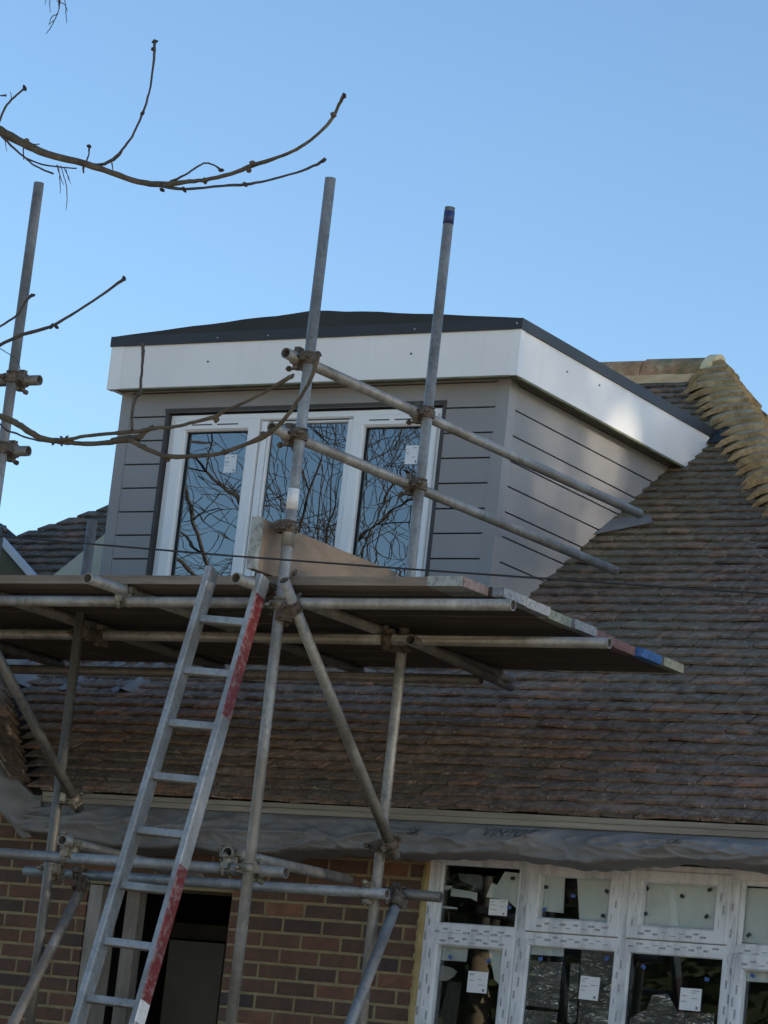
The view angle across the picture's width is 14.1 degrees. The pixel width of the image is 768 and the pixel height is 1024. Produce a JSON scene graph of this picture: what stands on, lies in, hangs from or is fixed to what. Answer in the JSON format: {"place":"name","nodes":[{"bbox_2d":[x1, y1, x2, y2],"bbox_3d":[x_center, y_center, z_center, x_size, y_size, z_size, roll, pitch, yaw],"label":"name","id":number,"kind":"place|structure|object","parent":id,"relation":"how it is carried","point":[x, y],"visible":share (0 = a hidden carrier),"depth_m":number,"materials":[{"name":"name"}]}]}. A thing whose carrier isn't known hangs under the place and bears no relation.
{"place":"outdoors","nodes":[
{"label":"outdoors","id":0,"kind":"place"},
{"bbox_2d":[0,0,767,535],"label":"sky","id":1,"kind":"structure","parent":0,"point":[602,165],"materials":[{"name":"blue"}]},
{"bbox_2d":[0,535,767,594],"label":"cable","id":2,"kind":"object","parent":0,"point":[644,585],"visible":1,"depth_m":10.72,"materials":[{"name":"black rubber"}]},
{"bbox_3d":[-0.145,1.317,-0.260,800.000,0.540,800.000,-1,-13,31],"label":"ground","id":3,"kind":"structure","parent":0,"visible":0},
{"bbox_2d":[69,565,269,1023],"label":"ladder","id":4,"kind":"object","parent":3,"relation":"on","point":[104,940],"visible":1,"depth_m":12.70,"materials":[{"name":"metal"}]},
{"bbox_2d":[0,0,345,461],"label":"bare tree","id":5,"kind":"object","parent":3,"relation":"on","point":[6,135],"visible":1,"depth_m":11.94,"materials":[{"name":"brown plant"}]},
{"bbox_2d":[0,177,643,1023],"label":"scaffold","id":6,"kind":"object","parent":3,"relation":"on","point":[284,605],"visible":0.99,"depth_m":13.92,"materials":[{"name":"metal"}]},
{"bbox_2d":[0,575,488,596],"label":"scaffold board","id":7,"kind":"object","parent":6,"relation":"on","point":[394,586],"visible":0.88,"depth_m":13.29,"materials":[{"name":"wood"}]},
{"bbox_2d":[8,587,527,606],"bbox_3d":[-1.724,0.378,14.372,5.326,0.042,0.222,-1,-13,31],"label":"scaffold board","id":8,"kind":"object","parent":6,"relation":"on","point":[521,600],"visible":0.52,"depth_m":13.27,"materials":[{"name":"brown wood"}]},
{"bbox_2d":[0,598,550,616],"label":"scaffold board","id":9,"kind":"object","parent":6,"relation":"on","point":[533,608],"visible":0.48,"depth_m":13.65,"materials":[{"name":"brown wood"}]},
{"bbox_2d":[294,569,313,575],"bbox_3d":[-0.223,0.330,13.618,0.012,0.030,0.620,-1,-13,31],"label":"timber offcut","id":10,"kind":"object","parent":9,"relation":"on","point":[299,572],"visible":0.21,"depth_m":13.38,"materials":[{"name":"wood"}]},
{"bbox_2d":[0,610,571,627],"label":"scaffold board","id":11,"kind":"object","parent":6,"relation":"on","point":[555,619],"visible":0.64,"depth_m":13.83,"materials":[{"name":"brown wood"}]},
{"bbox_2d":[0,618,596,636],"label":"scaffold board","id":12,"kind":"object","parent":6,"relation":"on","point":[579,628],"visible":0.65,"depth_m":14.15,"materials":[{"name":"brown wood"}]},
{"bbox_2d":[0,628,614,645],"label":"scaffold board","id":13,"kind":"object","parent":6,"relation":"on","point":[601,634],"visible":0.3,"depth_m":13.95,"materials":[{"name":"brown wood"}]},
{"bbox_2d":[0,639,635,655],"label":"scaffold board","id":14,"kind":"object","parent":6,"relation":"on","point":[620,648],"visible":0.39,"depth_m":14.64,"materials":[{"name":"brown wood"}]},
{"bbox_2d":[246,516,397,576],"bbox_3d":[-0.261,0.257,13.635,0.041,0.226,1.163,-1,-13,31],"label":"toe board","id":15,"kind":"object","parent":6,"relation":"attached to","point":[265,538],"visible":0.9,"depth_m":13.45,"materials":[{"name":"brown wood"}]},
{"bbox_2d":[14,645,661,664],"bbox_3d":[-1.044,0.679,15.509,5.302,0.042,0.222,-1,-13,31],"label":"scaffold board","id":16,"kind":"object","parent":6,"relation":"on","point":[643,656],"visible":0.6,"depth_m":14.82,"materials":[{"name":"brown wood"}]},
{"bbox_2d":[2,652,683,673],"bbox_3d":[-0.927,0.729,15.696,5.306,0.042,0.220,-1,-13,31],"label":"scaffold board","id":17,"kind":"object","parent":6,"relation":"on","point":[667,665],"visible":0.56,"depth_m":15.04,"materials":[{"name":"brown wood"}]},
{"bbox_2d":[0,311,767,1023],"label":"house","id":18,"kind":"structure","parent":3,"relation":"on","point":[582,847],"depth_m":15.73,"materials":[{"name":"ceramic"}]},
{"bbox_2d":[414,859,767,1023],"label":"window","id":19,"kind":"structure","parent":18,"relation":"in","point":[626,913],"depth_m":14.05,"materials":[{"name":"plastic"}]}
]}

